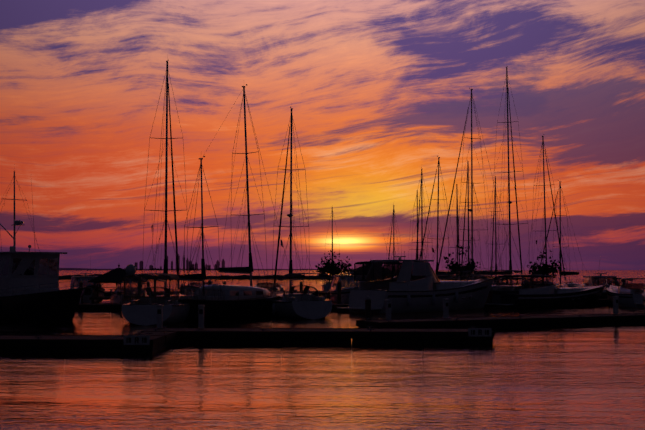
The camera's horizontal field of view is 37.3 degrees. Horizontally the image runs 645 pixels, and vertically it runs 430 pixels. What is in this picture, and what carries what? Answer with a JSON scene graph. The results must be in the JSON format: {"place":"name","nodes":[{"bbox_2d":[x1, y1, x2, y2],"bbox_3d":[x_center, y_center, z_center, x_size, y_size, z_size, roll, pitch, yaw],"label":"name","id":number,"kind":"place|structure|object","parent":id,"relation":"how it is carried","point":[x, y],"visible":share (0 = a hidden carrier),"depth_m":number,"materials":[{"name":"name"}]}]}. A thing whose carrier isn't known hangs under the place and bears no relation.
{"place":"outdoors","nodes":[
{"label":"outdoors","id":0,"kind":"place"},
{"bbox_2d":[124,254,224,268],"bbox_3d":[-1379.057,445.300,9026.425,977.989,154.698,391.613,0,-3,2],"label":"city skyline","id":1,"kind":"structure","parent":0,"point":[216,265],"depth_m":9052.15},
{"bbox_2d":[59,268,353,269],"bbox_3d":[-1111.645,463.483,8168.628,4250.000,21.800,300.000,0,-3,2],"label":"breakwater","id":2,"kind":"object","parent":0,"point":[170,269],"depth_m":8025.98,"materials":[{"name":"black stone"}]},
{"bbox_2d":[0,270,644,429],"bbox_3d":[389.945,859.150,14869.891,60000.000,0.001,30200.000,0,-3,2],"label":"lake water","id":3,"kind":"structure","parent":0,"point":[569,378],"depth_m":28.02,"materials":[{"name":"liquid"}]},
{"bbox_2d":[0,164,91,321],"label":"trawler yacht","id":4,"kind":"object","parent":3,"relation":"on","point":[29,286],"visible":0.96,"depth_m":61.23,"materials":[{"name":"brown wood"}]},
{"bbox_2d":[0,333,164,352],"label":"dock","id":5,"kind":"object","parent":3,"relation":"on","point":[56,343],"visible":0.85,"depth_m":36.66,"materials":[{"name":"brown wood"}]},
{"bbox_2d":[70,273,104,302],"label":"cruiser","id":6,"kind":"object","parent":3,"relation":"on","point":[86,283],"visible":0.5,"depth_m":95.74,"materials":[{"name":"black glass"}]},
{"bbox_2d":[88,265,147,302],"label":"boat","id":7,"kind":"object","parent":3,"relation":"in","point":[117,275],"visible":0.44,"depth_m":90.07,"materials":[{"name":"brown wood"}]},
{"bbox_2d":[110,282,147,303],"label":"cabin cruiser","id":8,"kind":"object","parent":3,"relation":"on","point":[116,296],"visible":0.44,"depth_m":77.23,"materials":[{"name":"black glass"}]},
{"bbox_2d":[134,331,176,346],"bbox_3d":[-7.052,5.250,40.255,1.430,0.736,2.550,0,-3,2],"label":"dock","id":9,"kind":"object","parent":3,"relation":"in","point":[170,336],"visible":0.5,"depth_m":40.34,"materials":[{"name":"brown wood"}]},
{"bbox_2d":[121,60,192,325],"bbox_3d":[-10.168,-1.633,62.089,4.086,17.850,14.128,0,-3,0],"label":"sailboat","id":10,"kind":"object","parent":3,"relation":"on","point":[140,310],"visible":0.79,"depth_m":56.87,"materials":[{"name":"plastic"}]},
{"bbox_2d":[180,277,218,295],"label":"cruiser","id":11,"kind":"object","parent":3,"relation":"in","point":[196,285],"visible":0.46,"depth_m":90.48,"materials":[{"name":"black glass"}]},
{"bbox_2d":[76,279,348,311],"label":"dock","id":12,"kind":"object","parent":3,"relation":"in","point":[82,306],"visible":0.23,"depth_m":73.78,"materials":[{"name":"brown wood"}]},
{"bbox_2d":[170,84,297,321],"bbox_3d":[-5.292,-0.915,65.440,3.986,16.800,15.166,-2,-4,27],"label":"sailboat","id":13,"kind":"object","parent":3,"relation":"in","point":[220,302],"visible":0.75,"depth_m":61.44,"materials":[{"name":"brown wood"}]},
{"bbox_2d":[255,278,283,291],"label":"boat","id":14,"kind":"object","parent":3,"relation":"on","point":[279,288],"visible":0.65,"depth_m":95.30,"materials":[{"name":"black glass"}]},
{"bbox_2d":[59,274,531,278],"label":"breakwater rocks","id":15,"kind":"object","parent":3,"relation":"in","point":[229,277],"visible":0.23,"depth_m":327.11,"materials":[{"name":"black stone"}]},
{"bbox_2d":[266,106,332,318],"bbox_3d":[-2.290,-0.224,67.860,3.903,15.700,12.500,1,-3,-15],"label":"white sailboat","id":16,"kind":"object","parent":3,"relation":"on","point":[304,304],"visible":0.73,"depth_m":64.40,"materials":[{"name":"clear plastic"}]},
{"bbox_2d":[141,305,493,343],"bbox_3d":[-0.223,4.897,42.591,15.315,1.710,2.549,0,-3,2],"label":"dock","id":17,"kind":"object","parent":3,"relation":"on","point":[202,334],"visible":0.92,"depth_m":41.43,"materials":[{"name":"brown wood"}]},
{"bbox_2d":[321,207,341,290],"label":"yacht","id":18,"kind":"object","parent":3,"relation":"on","point":[326,285],"visible":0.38,"depth_m":127.26,"materials":[{"name":"black metal"}]},
{"bbox_2d":[328,268,365,303],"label":"cruiser","id":19,"kind":"object","parent":3,"relation":"on","point":[348,283],"visible":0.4,"depth_m":92.78,"materials":[{"name":"black glass"}]},
{"bbox_2d":[92,281,611,298],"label":"pier","id":20,"kind":"structure","parent":3,"relation":"in","point":[602,296],"depth_m":96.40,"materials":[{"name":"brown wood"}]},
{"bbox_2d":[313,250,351,277],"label":"tree","id":21,"kind":"object","parent":20,"relation":"on","point":[330,269],"visible":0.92,"depth_m":98.46,"materials":[{"name":"black plant"}]},
{"bbox_2d":[346,260,390,281],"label":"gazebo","id":22,"kind":"object","parent":20,"relation":"on","point":[360,269],"visible":0.06,"depth_m":97.11,"materials":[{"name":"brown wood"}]},
{"bbox_2d":[443,245,479,280],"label":"tree","id":23,"kind":"object","parent":20,"relation":"on","point":[452,264],"visible":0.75,"depth_m":98.45,"materials":[{"name":"black plant"}]},
{"bbox_2d":[527,251,564,279],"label":"tree","id":24,"kind":"object","parent":20,"relation":"on","point":[549,269],"visible":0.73,"depth_m":98.19,"materials":[{"name":"black plant"}]},
{"bbox_2d":[386,205,401,278],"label":"yacht","id":25,"kind":"object","parent":3,"relation":"on","point":[393,214],"visible":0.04,"depth_m":124.53,"materials":[{"name":"black metal"}]},
{"bbox_2d":[409,191,425,259],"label":"yacht","id":26,"kind":"object","parent":3,"relation":"on","point":[417,224],"visible":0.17,"depth_m":119.48,"materials":[{"name":"black metal"}]},
{"bbox_2d":[337,239,498,313],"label":"express cruiser","id":27,"kind":"object","parent":3,"relation":"on","point":[415,286],"visible":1,"depth_m":72.71,"materials":[{"name":"white plastic"}]},
{"bbox_2d":[412,168,439,278],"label":"yacht","id":28,"kind":"object","parent":3,"relation":"on","point":[422,236],"visible":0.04,"depth_m":104.53,"materials":[{"name":"black metal"}]},
{"bbox_2d":[419,156,465,280],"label":"yacht","id":29,"kind":"object","parent":3,"relation":"on","point":[440,273],"visible":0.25,"depth_m":99.23,"materials":[{"name":"black metal"}]},
{"bbox_2d":[449,184,467,280],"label":"yacht","id":30,"kind":"object","parent":3,"relation":"on","point":[457,223],"visible":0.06,"depth_m":114.38,"materials":[{"name":"black metal"}]},
{"bbox_2d":[457,160,486,280],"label":"yacht","id":31,"kind":"object","parent":3,"relation":"on","point":[468,202],"visible":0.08,"depth_m":99.50,"materials":[{"name":"black metal"}]},
{"bbox_2d":[436,86,522,288],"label":"yacht","id":32,"kind":"object","parent":3,"relation":"on","point":[472,261],"visible":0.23,"depth_m":91.52,"materials":[{"name":"black metal"}]},
{"bbox_2d":[486,176,512,284],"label":"yacht","id":33,"kind":"object","parent":3,"relation":"on","point":[496,256],"visible":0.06,"depth_m":119.20,"materials":[{"name":"black metal"}]},
{"bbox_2d":[356,295,644,328],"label":"dock","id":34,"kind":"object","parent":3,"relation":"on","point":[615,317],"visible":0.83,"depth_m":52.52,"materials":[{"name":"brown wood"}]},
{"bbox_2d":[476,66,530,306],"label":"yacht","id":35,"kind":"object","parent":3,"relation":"on","point":[493,291],"visible":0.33,"depth_m":89.08,"materials":[{"name":"black glass"}]},
{"bbox_2d":[518,136,569,286],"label":"yacht","id":36,"kind":"object","parent":3,"relation":"on","point":[541,272],"visible":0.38,"depth_m":99.08,"materials":[{"name":"black metal"}]},
{"bbox_2d":[485,275,609,308],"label":"boat","id":37,"kind":"object","parent":3,"relation":"on","point":[543,293],"visible":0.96,"depth_m":80.94,"materials":[{"name":"plastic"}]},
{"bbox_2d":[536,180,583,286],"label":"yacht","id":38,"kind":"object","parent":3,"relation":"on","point":[561,272],"visible":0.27,"depth_m":108.83,"materials":[{"name":"black metal"}]},
{"bbox_2d":[496,278,625,304],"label":"dock walk","id":39,"kind":"structure","parent":3,"relation":"in","point":[602,302],"depth_m":86.17,"materials":[{"name":"brown wood"}]},
{"bbox_2d":[569,263,621,291],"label":"cruiser","id":40,"kind":"object","parent":3,"relation":"in","point":[588,279],"visible":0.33,"depth_m":100.07,"materials":[{"name":"black glass"}]},
{"bbox_2d":[605,278,644,307],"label":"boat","id":41,"kind":"object","parent":3,"relation":"on","point":[628,294],"visible":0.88,"depth_m":82.79,"materials":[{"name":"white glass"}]},
{"bbox_2d":[642,285,644,305],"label":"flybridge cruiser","id":42,"kind":"object","parent":3,"relation":"on","point":[643,295],"visible":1,"depth_m":72.13,"materials":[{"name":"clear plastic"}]},
{"bbox_2d":[0,0,644,269],"label":"sky","id":43,"kind":"structure","parent":0,"point":[376,91],"materials":[{"name":"orange"}]}
]}

